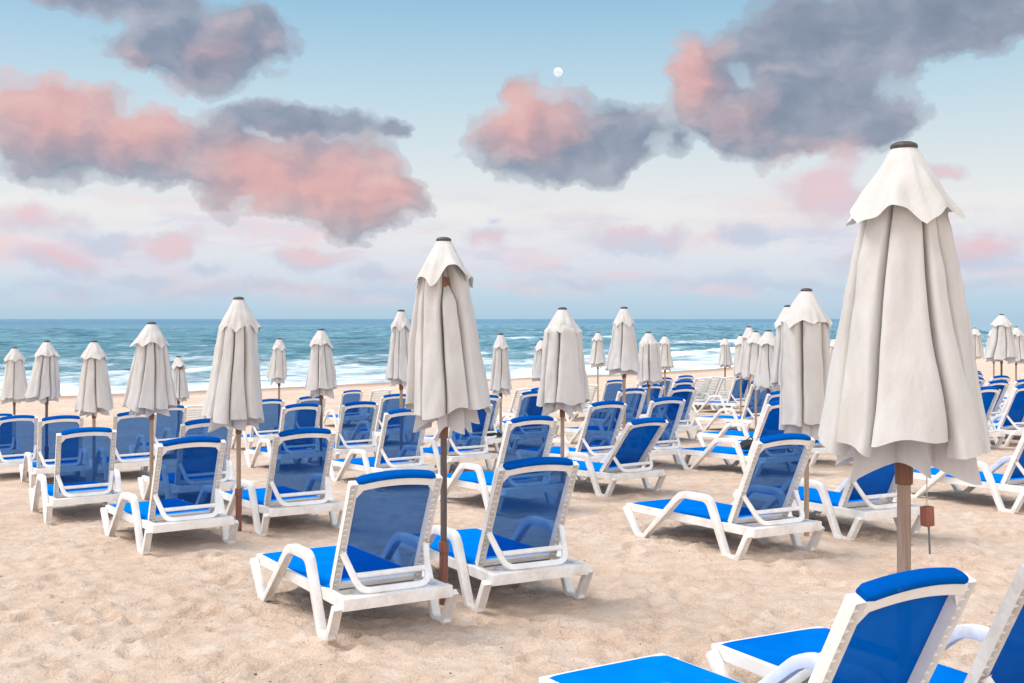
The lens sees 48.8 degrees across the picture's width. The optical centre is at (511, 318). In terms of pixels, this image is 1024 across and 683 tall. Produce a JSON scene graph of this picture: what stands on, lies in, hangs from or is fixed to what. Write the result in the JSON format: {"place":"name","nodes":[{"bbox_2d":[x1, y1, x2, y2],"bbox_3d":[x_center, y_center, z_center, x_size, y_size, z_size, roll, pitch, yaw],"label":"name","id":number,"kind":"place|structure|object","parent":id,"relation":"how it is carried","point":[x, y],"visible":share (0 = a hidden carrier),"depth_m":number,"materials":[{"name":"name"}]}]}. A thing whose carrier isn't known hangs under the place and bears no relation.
{"place":"outdoors","nodes":[
{"label":"outdoors","id":0,"kind":"place"},
{"bbox_2d":[184,405,206,421],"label":"sun lounger","id":1,"kind":"object","parent":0,"point":[197,410],"visible":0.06,"depth_m":24.61,"materials":[{"name":"white plastic"}]},
{"bbox_2d":[0,357,1023,682],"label":"sand","id":2,"kind":"structure","parent":0,"point":[170,607],"depth_m":8.45,"materials":[{"name":"beige sand"}]},
{"bbox_2d":[0,413,11,417],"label":"sun lounger","id":3,"kind":"object","parent":2,"relation":"on","point":[3,414],"visible":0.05,"depth_m":23.22,"materials":[{"name":"blue plastic"}]},
{"bbox_2d":[0,347,27,414],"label":"beach umbrella","id":4,"kind":"object","parent":2,"relation":"on","point":[14,387],"visible":0.96,"depth_m":23.65,"materials":[{"name":"beige fabric"}]},
{"bbox_2d":[0,415,45,475],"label":"sun lounger","id":5,"kind":"object","parent":2,"relation":"on","point":[18,436],"visible":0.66,"depth_m":18.49,"materials":[{"name":"blue plastic"}]},
{"bbox_2d":[25,340,60,473],"bbox_3d":[-7.944,1.623,19.102,0.566,2.525,0.541,0,0,-25],"label":"beach umbrella","id":6,"kind":"object","parent":2,"relation":"on","point":[43,387],"visible":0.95,"depth_m":18.95,"materials":[{"name":"beige fabric"}]},
{"bbox_2d":[19,415,83,487],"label":"sun lounger","id":7,"kind":"object","parent":2,"relation":"on","point":[50,427],"visible":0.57,"depth_m":16.73,"materials":[{"name":"blue plastic"}]},
{"bbox_2d":[29,427,127,523],"bbox_3d":[-5.096,1.772,13.185,0.850,1.076,1.878,-1,-2,-29],"label":"sun lounger","id":8,"kind":"object","parent":2,"relation":"on","point":[86,472],"visible":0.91,"depth_m":12.54,"materials":[{"name":"blue plastic"}]},
{"bbox_2d":[74,340,113,426],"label":"beach umbrella","id":9,"kind":"object","parent":2,"relation":"on","point":[94,396],"visible":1,"depth_m":16.84,"materials":[{"name":"beige fabric"}]},
{"bbox_2d":[113,412,156,471],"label":"sun lounger","id":10,"kind":"object","parent":2,"relation":"on","point":[133,441],"visible":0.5,"depth_m":17.19,"materials":[{"name":"blue plastic"}]},
{"bbox_2d":[122,322,176,493],"bbox_3d":[-4.294,1.266,13.296,0.527,2.469,0.560,0,0,-42],"label":"beach umbrella","id":11,"kind":"object","parent":2,"relation":"on","point":[150,391],"visible":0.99,"depth_m":13.16,"materials":[{"name":"beige fabric"}]},
{"bbox_2d":[100,436,238,554],"bbox_3d":[-3.377,1.646,11.012,0.850,1.077,1.877,-1,-2,-32],"label":"sun lounger","id":12,"kind":"object","parent":2,"relation":"on","point":[186,493],"visible":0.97,"depth_m":10.40,"materials":[{"name":"blue plastic"}]},
{"bbox_2d":[155,405,186,443],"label":"sun lounger","id":13,"kind":"object","parent":2,"relation":"on","point":[167,427],"visible":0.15,"depth_m":21.41,"materials":[{"name":"blue fabric"}]},
{"bbox_2d":[171,356,189,404],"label":"beach umbrella","id":14,"kind":"object","parent":2,"relation":"on","point":[178,366],"visible":0.91,"depth_m":22.91,"materials":[{"name":"beige fabric"}]},
{"bbox_2d":[138,418,244,499],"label":"sun lounger","id":15,"kind":"object","parent":2,"relation":"on","point":[197,427],"visible":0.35,"depth_m":13.50,"materials":[{"name":"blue plastic"}]},
{"bbox_2d":[201,297,263,531],"bbox_3d":[-2.744,1.081,11.070,0.580,2.601,0.647,0,0,-31],"label":"beach umbrella","id":16,"kind":"object","parent":2,"relation":"on","point":[233,397],"visible":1,"depth_m":10.88,"materials":[{"name":"beige fabric"}]},
{"bbox_2d":[231,399,284,450],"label":"sun lounger","id":17,"kind":"object","parent":2,"relation":"on","point":[270,425],"visible":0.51,"depth_m":22.80,"materials":[{"name":"blue plastic"}]},
{"bbox_2d":[266,338,286,398],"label":"beach umbrella","id":18,"kind":"object","parent":2,"relation":"on","point":[277,372],"visible":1,"depth_m":23.15,"materials":[{"name":"beige fabric"}]},
{"bbox_2d":[244,403,320,467],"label":"sun lounger","id":19,"kind":"object","parent":2,"relation":"on","point":[300,415],"visible":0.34,"depth_m":17.63,"materials":[{"name":"blue plastic"}]},
{"bbox_2d":[222,428,343,535],"bbox_3d":[-2.457,1.644,11.840,0.850,1.077,1.877,-1,-2,-29],"label":"sun lounger","id":20,"kind":"object","parent":2,"relation":"on","point":[298,480],"visible":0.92,"depth_m":11.20,"materials":[{"name":"blue plastic"}]},
{"bbox_2d":[271,396,325,445],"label":"sun lounger","id":21,"kind":"object","parent":2,"relation":"on","point":[309,399],"visible":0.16,"depth_m":23.47,"materials":[{"name":"white plastic"}]},
{"bbox_2d":[305,329,337,427],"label":"beach umbrella","id":22,"kind":"object","parent":2,"relation":"on","point":[321,382],"visible":0.98,"depth_m":17.71,"materials":[{"name":"beige fabric"}]},
{"bbox_2d":[323,390,362,427],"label":"sun lounger","id":23,"kind":"object","parent":2,"relation":"on","point":[347,396],"visible":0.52,"depth_m":31.55,"materials":[{"name":"blue plastic"}]},
{"bbox_2d":[250,469,458,641],"bbox_3d":[-1.149,1.510,7.839,0.850,1.077,1.877,0,-1,-29],"label":"sun lounger","id":24,"kind":"object","parent":2,"relation":"on","point":[377,555],"visible":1,"depth_m":7.21,"materials":[{"name":"blue plastic"}]},
{"bbox_2d":[332,401,378,466],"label":"sun lounger","id":25,"kind":"object","parent":2,"relation":"on","point":[357,424],"visible":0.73,"depth_m":18.24,"materials":[{"name":"blue plastic"}]},
{"bbox_2d":[369,389,390,414],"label":"sun lounger","id":26,"kind":"object","parent":2,"relation":"on","point":[377,394],"visible":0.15,"depth_m":33.18,"materials":[{"name":"white plastic"}]},
{"bbox_2d":[329,408,437,481],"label":"sun lounger","id":27,"kind":"object","parent":2,"relation":"on","point":[400,444],"visible":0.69,"depth_m":14.78,"materials":[{"name":"blue plastic"}]},
{"bbox_2d":[374,394,405,445],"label":"sun lounger","id":28,"kind":"object","parent":2,"relation":"on","point":[388,402],"visible":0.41,"depth_m":22.73,"materials":[{"name":"blue plastic"}]},
{"bbox_2d":[385,309,410,407],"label":"beach umbrella","id":29,"kind":"object","parent":2,"relation":"on","point":[396,370],"visible":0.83,"depth_m":16.37,"materials":[{"name":"beige fabric"}]},
{"bbox_2d":[405,237,491,604],"bbox_3d":[-0.438,0.843,7.761,0.603,2.814,0.609,0,0,0],"label":"beach umbrella","id":30,"kind":"object","parent":2,"relation":"on","point":[447,384],"visible":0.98,"depth_m":7.61,"materials":[{"name":"beige fabric"}]},
{"bbox_2d":[411,404,497,473],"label":"sun lounger","id":31,"kind":"object","parent":2,"relation":"on","point":[461,447],"visible":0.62,"depth_m":16.34,"materials":[{"name":"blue plastic"}]},
{"bbox_2d":[423,395,501,452],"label":"sun lounger","id":32,"kind":"object","parent":2,"relation":"on","point":[495,401],"visible":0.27,"depth_m":19.49,"materials":[{"name":"white plastic"}]},
{"bbox_2d":[487,428,501,436],"bbox_3d":[-0.373,1.962,19.503,0.408,0.147,0.291,0,0,-11],"label":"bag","id":33,"kind":"object","parent":32,"relation":"on","point":[498,434],"visible":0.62,"depth_m":19.42,"materials":[{"name":"black fabric"}]},
{"bbox_2d":[438,415,557,509],"bbox_3d":[-0.216,1.618,12.988,0.850,1.082,1.868,0,-2,-30],"label":"sun lounger","id":34,"kind":"object","parent":2,"relation":"on","point":[531,436],"visible":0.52,"depth_m":12.37,"materials":[{"name":"blue plastic"}]},
{"bbox_2d":[0,496,997,682],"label":"pebbles","id":35,"kind":"object","parent":2,"relation":"on","point":[501,647],"visible":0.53,"depth_m":8.08,"materials":[{"name":"brown stone"}]},
{"bbox_2d":[489,333,511,449],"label":"beach umbrella","id":36,"kind":"object","parent":2,"relation":"on","point":[500,382],"visible":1,"depth_m":19.80,"materials":[{"name":"beige fabric"}]},
{"bbox_2d":[429,457,592,612],"bbox_3d":[-0.214,1.508,8.501,0.850,1.077,1.877,0,-1,-27],"label":"sun lounger","id":37,"kind":"object","parent":2,"relation":"on","point":[520,537],"visible":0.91,"depth_m":7.85,"materials":[{"name":"blue plastic"}]},
{"bbox_2d":[496,388,531,420],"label":"sun lounger","id":38,"kind":"object","parent":2,"relation":"on","point":[512,407],"visible":0.27,"depth_m":26.94,"materials":[{"name":"white plastic"}]},
{"bbox_2d":[496,391,555,446],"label":"sun lounger","id":39,"kind":"object","parent":2,"relation":"on","point":[526,403],"visible":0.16,"depth_m":20.31,"materials":[{"name":"blue plastic"}]},
{"bbox_2d":[496,387,559,434],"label":"sun lounger","id":40,"kind":"object","parent":2,"relation":"on","point":[512,415],"visible":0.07,"depth_m":23.85,"materials":[{"name":"white plastic"}]},
{"bbox_2d":[532,339,542,381],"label":"beach umbrella","id":41,"kind":"object","parent":2,"relation":"on","point":[536,371],"visible":0.49,"depth_m":24.88,"materials":[{"name":"beige fabric"}]},
{"bbox_2d":[536,307,589,456],"bbox_3d":[0.602,1.112,13.178,0.609,2.502,0.572,0,0,-36],"label":"beach umbrella","id":42,"kind":"object","parent":2,"relation":"on","point":[563,387],"visible":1,"depth_m":13.00,"materials":[{"name":"beige fabric"}]},
{"bbox_2d":[550,385,597,421],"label":"sun lounger","id":43,"kind":"object","parent":2,"relation":"on","point":[592,395],"visible":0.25,"depth_m":29.73,"materials":[{"name":"white plastic"}]},
{"bbox_2d":[549,401,626,461],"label":"sun lounger","id":44,"kind":"object","parent":2,"relation":"on","point":[601,426],"visible":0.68,"depth_m":15.65,"materials":[{"name":"blue plastic"}]},
{"bbox_2d":[589,332,605,401],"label":"beach umbrella","id":45,"kind":"object","parent":2,"relation":"on","point":[597,358],"visible":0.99,"depth_m":33.37,"materials":[{"name":"beige fabric"}]},
{"bbox_2d":[574,380,621,418],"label":"sun lounger","id":46,"kind":"object","parent":2,"relation":"on","point":[611,388],"visible":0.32,"depth_m":30.15,"materials":[{"name":"blue fabric"}]},
{"bbox_2d":[560,388,646,443],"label":"sun lounger","id":47,"kind":"object","parent":2,"relation":"on","point":[635,398],"visible":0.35,"depth_m":20.57,"materials":[{"name":"blue plastic"}]},
{"bbox_2d":[560,417,668,496],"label":"sun lounger","id":48,"kind":"object","parent":2,"relation":"on","point":[627,455],"visible":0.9,"depth_m":13.49,"materials":[{"name":"white plastic"}]},
{"bbox_2d":[605,307,639,430],"bbox_3d":[1.557,1.123,15.886,0.491,2.593,0.472,0,0,0],"label":"beach umbrella","id":49,"kind":"object","parent":2,"relation":"on","point":[623,359],"visible":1,"depth_m":15.77,"materials":[{"name":"beige fabric"}]},
{"bbox_2d":[575,397,690,466],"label":"sun lounger","id":50,"kind":"object","parent":2,"relation":"on","point":[669,410],"visible":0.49,"depth_m":16.40,"materials":[{"name":"blue plastic"}]},
{"bbox_2d":[637,332,662,409],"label":"beach umbrella","id":51,"kind":"object","parent":2,"relation":"on","point":[650,372],"visible":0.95,"depth_m":20.64,"materials":[{"name":"beige fabric"}]},
{"bbox_2d":[639,384,664,414],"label":"sun lounger","id":52,"kind":"object","parent":2,"relation":"on","point":[656,390],"visible":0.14,"depth_m":23.80,"materials":[{"name":"blue fabric"}]},
{"bbox_2d":[659,377,672,396],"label":"sun lounger","id":53,"kind":"object","parent":2,"relation":"on","point":[669,381],"visible":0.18,"depth_m":31.58,"materials":[{"name":"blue plastic"}]},
{"bbox_2d":[659,335,673,396],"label":"beach umbrella","id":54,"kind":"object","parent":2,"relation":"on","point":[666,357],"visible":0.88,"depth_m":31.07,"materials":[{"name":"beige fabric"}]},
{"bbox_2d":[640,386,701,439],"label":"sun lounger","id":55,"kind":"object","parent":2,"relation":"on","point":[687,393],"visible":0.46,"depth_m":21.15,"materials":[{"name":"white plastic"}]},
{"bbox_2d":[671,380,699,424],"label":"sun lounger","id":56,"kind":"object","parent":2,"relation":"on","point":[690,383],"visible":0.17,"depth_m":26.02,"materials":[{"name":"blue plastic"}]},
{"bbox_2d":[676,375,695,408],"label":"sun lounger","id":57,"kind":"object","parent":2,"relation":"on","point":[686,377],"visible":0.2,"depth_m":33.66,"materials":[{"name":"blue plastic"}]},
{"bbox_2d":[694,377,711,408],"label":"sun lounger","id":58,"kind":"object","parent":2,"relation":"on","point":[702,390],"visible":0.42,"depth_m":33.66,"materials":[{"name":"white plastic"}]},
{"bbox_2d":[695,376,721,407],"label":"sun lounger","id":59,"kind":"object","parent":2,"relation":"on","point":[713,392],"visible":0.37,"depth_m":34.67,"materials":[{"name":"white plastic"}]},
{"bbox_2d":[696,376,738,409],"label":"sun lounger","id":60,"kind":"object","parent":2,"relation":"on","point":[722,394],"visible":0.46,"depth_m":33.36,"materials":[{"name":"white plastic"}]},
{"bbox_2d":[692,376,750,413],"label":"sun lounger","id":61,"kind":"object","parent":2,"relation":"on","point":[734,394],"visible":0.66,"depth_m":31.37,"materials":[{"name":"white plastic"}]},
{"bbox_2d":[623,433,824,559],"bbox_3d":[1.860,1.513,10.172,0.850,1.077,1.877,0,-1,-29],"label":"sun lounger","id":62,"kind":"object","parent":2,"relation":"on","point":[760,505],"visible":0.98,"depth_m":9.57,"materials":[{"name":"white plastic"}]},
{"bbox_2d":[718,338,732,394],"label":"beach umbrella","id":63,"kind":"object","parent":2,"relation":"on","point":[725,358],"visible":1,"depth_m":35.87,"materials":[{"name":"beige fabric"}]},
{"bbox_2d":[676,400,783,472],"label":"sun lounger","id":64,"kind":"object","parent":2,"relation":"on","point":[768,425],"visible":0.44,"depth_m":15.30,"materials":[{"name":"white plastic"}]},
{"bbox_2d":[740,437,752,449],"bbox_3d":[3.334,1.722,15.700,0.461,0.163,0.314,0,0,-34],"label":"bag","id":65,"kind":"object","parent":64,"relation":"on","point":[745,444],"visible":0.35,"depth_m":15.58,"materials":[{"name":"black fabric"}]},
{"bbox_2d":[695,384,773,430],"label":"sun lounger","id":66,"kind":"object","parent":2,"relation":"on","point":[749,409],"visible":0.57,"depth_m":23.17,"materials":[{"name":"white plastic"}]},
{"bbox_2d":[733,335,742,415],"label":"beach umbrella","id":67,"kind":"object","parent":2,"relation":"on","point":[738,343],"visible":0.41,"depth_m":28.11,"materials":[{"name":"beige fabric"}]},
{"bbox_2d":[697,390,779,446],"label":"sun lounger","id":68,"kind":"object","parent":2,"relation":"on","point":[744,434],"visible":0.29,"depth_m":18.67,"materials":[{"name":"white plastic"}]},
{"bbox_2d":[738,326,752,427],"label":"beach umbrella","id":69,"kind":"object","parent":2,"relation":"on","point":[747,334],"visible":0.44,"depth_m":23.93,"materials":[{"name":"beige fabric"}]},
{"bbox_2d":[742,331,761,428],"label":"beach umbrella","id":70,"kind":"object","parent":2,"relation":"on","point":[751,362],"visible":0.62,"depth_m":22.19,"materials":[{"name":"beige fabric"}]},
{"bbox_2d":[539,567,976,682],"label":"sun lounger","id":71,"kind":"object","parent":2,"relation":"on","point":[899,627],"visible":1,"depth_m":4.01,"materials":[{"name":"blue plastic"}]},
{"bbox_2d":[753,330,779,393],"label":"beach umbrella","id":72,"kind":"object","parent":2,"relation":"on","point":[762,377],"visible":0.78,"depth_m":18.87,"materials":[{"name":"beige fabric"}]},
{"bbox_2d":[770,305,790,390],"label":"beach umbrella","id":73,"kind":"object","parent":2,"relation":"on","point":[775,378],"visible":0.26,"depth_m":15.88,"materials":[{"name":"beige fabric"}]},
{"bbox_2d":[731,439,852,466],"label":"sun lounger","id":74,"kind":"object","parent":2,"relation":"on","point":[819,447],"visible":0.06,"depth_m":16.13,"materials":[{"name":"white plastic"}]},
{"bbox_2d":[777,288,832,535],"bbox_3d":[2.654,0.990,10.205,0.475,2.537,0.505,0,0,0],"label":"beach umbrella","id":75,"kind":"object","parent":2,"relation":"on","point":[805,355],"visible":0.88,"depth_m":10.02,"materials":[{"name":"beige fabric"}]},
{"bbox_2d":[732,463,922,539],"bbox_3d":[3.059,1.517,11.011,0.850,1.077,1.877,0,-1,-27],"label":"sun lounger","id":76,"kind":"object","parent":2,"relation":"on","point":[864,493],"visible":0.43,"depth_m":10.43,"materials":[{"name":"white plastic"}]},
{"bbox_2d":[830,338,835,356],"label":"beach umbrella","id":77,"kind":"object","parent":2,"relation":"on","point":[832,343],"visible":0.23,"depth_m":35.91,"materials":[{"name":"beige fabric"}]},
{"bbox_2d":[705,564,1023,682],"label":"sun lounger","id":78,"kind":"object","parent":2,"relation":"on","point":[999,658],"visible":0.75,"depth_m":5.18,"materials":[{"name":"blue plastic"}]},
{"bbox_2d":[818,141,990,572],"bbox_3d":[1.551,0.731,4.493,0.656,2.870,0.702,0,0,22],"label":"beach umbrella","id":79,"kind":"object","parent":2,"relation":"on","point":[903,394],"visible":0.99,"depth_m":4.30,"materials":[{"name":"beige fabric"}]},
{"bbox_2d":[911,432,1023,513],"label":"sun lounger","id":80,"kind":"object","parent":2,"relation":"on","point":[1012,476],"visible":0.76,"depth_m":12.01,"materials":[{"name":"white plastic"}]},
{"bbox_2d":[972,328,983,358],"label":"beach umbrella","id":81,"kind":"object","parent":2,"relation":"on","point":[979,349],"visible":0.64,"depth_m":37.84,"materials":[{"name":"beige fabric"}]},
{"bbox_2d":[979,377,984,386],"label":"sun lounger","id":82,"kind":"object","parent":2,"relation":"on","point":[981,380],"visible":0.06,"depth_m":25.18,"materials":[{"name":"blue plastic"}]},
{"bbox_2d":[983,330,998,375],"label":"beach umbrella","id":83,"kind":"object","parent":2,"relation":"on","point":[987,344],"visible":0.2,"depth_m":34.98,"materials":[{"name":"beige fabric"}]},
{"bbox_2d":[980,386,1005,448],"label":"sun lounger","id":84,"kind":"object","parent":2,"relation":"on","point":[990,395],"visible":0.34,"depth_m":18.79,"materials":[{"name":"white plastic"}]},
{"bbox_2d":[986,380,1009,419],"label":"sun lounger","id":85,"kind":"object","parent":2,"relation":"on","point":[1002,385],"visible":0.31,"depth_m":22.47,"materials":[{"name":"white plastic"}]},
{"bbox_2d":[990,375,1010,411],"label":"sun lounger","id":86,"kind":"object","parent":2,"relation":"on","point":[1003,377],"visible":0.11,"depth_m":26.15,"materials":[{"name":"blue plastic"}]},
{"bbox_2d":[985,314,1017,402],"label":"beach umbrella","id":87,"kind":"object","parent":2,"relation":"on","point":[1001,346],"visible":0.99,"depth_m":26.31,"materials":[{"name":"beige fabric"}]},
{"bbox_2d":[987,385,1023,446],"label":"sun lounger","id":88,"kind":"object","parent":2,"relation":"on","point":[1012,415],"visible":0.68,"depth_m":19.33,"materials":[{"name":"blue plastic"}]},
{"bbox_2d":[993,420,1017,435],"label":"sun lounger","id":89,"kind":"object","parent":2,"relation":"on","point":[996,422],"visible":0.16,"depth_m":21.01,"materials":[{"name":"blue plastic"}]},
{"bbox_2d":[996,379,1023,414],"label":"sun lounger","id":90,"kind":"object","parent":2,"relation":"on","point":[1017,383],"visible":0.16,"depth_m":23.27,"materials":[{"name":"white plastic"}]},
{"bbox_2d":[1007,326,1023,380],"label":"beach umbrella","id":91,"kind":"object","parent":2,"relation":"on","point":[1018,334],"visible":0.65,"depth_m":31.83,"materials":[{"name":"beige fabric"}]},
{"bbox_2d":[0,319,1023,395],"bbox_3d":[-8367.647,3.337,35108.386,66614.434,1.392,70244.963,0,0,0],"label":"sea","id":92,"kind":"structure","parent":0,"point":[360,349],"depth_m":173.61,"materials":[{"name":"liquid"}]},
{"bbox_2d":[0,0,1023,333],"label":"sky","id":93,"kind":"structure","parent":0,"point":[160,159],"materials":[{"name":"blue"}]},
{"bbox_2d":[553,67,562,76],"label":"moon","id":94,"kind":"object","parent":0,"point":[557,71],"visible":1,"depth_m":897.38,"materials":[{"name":"grey"}]}
]}

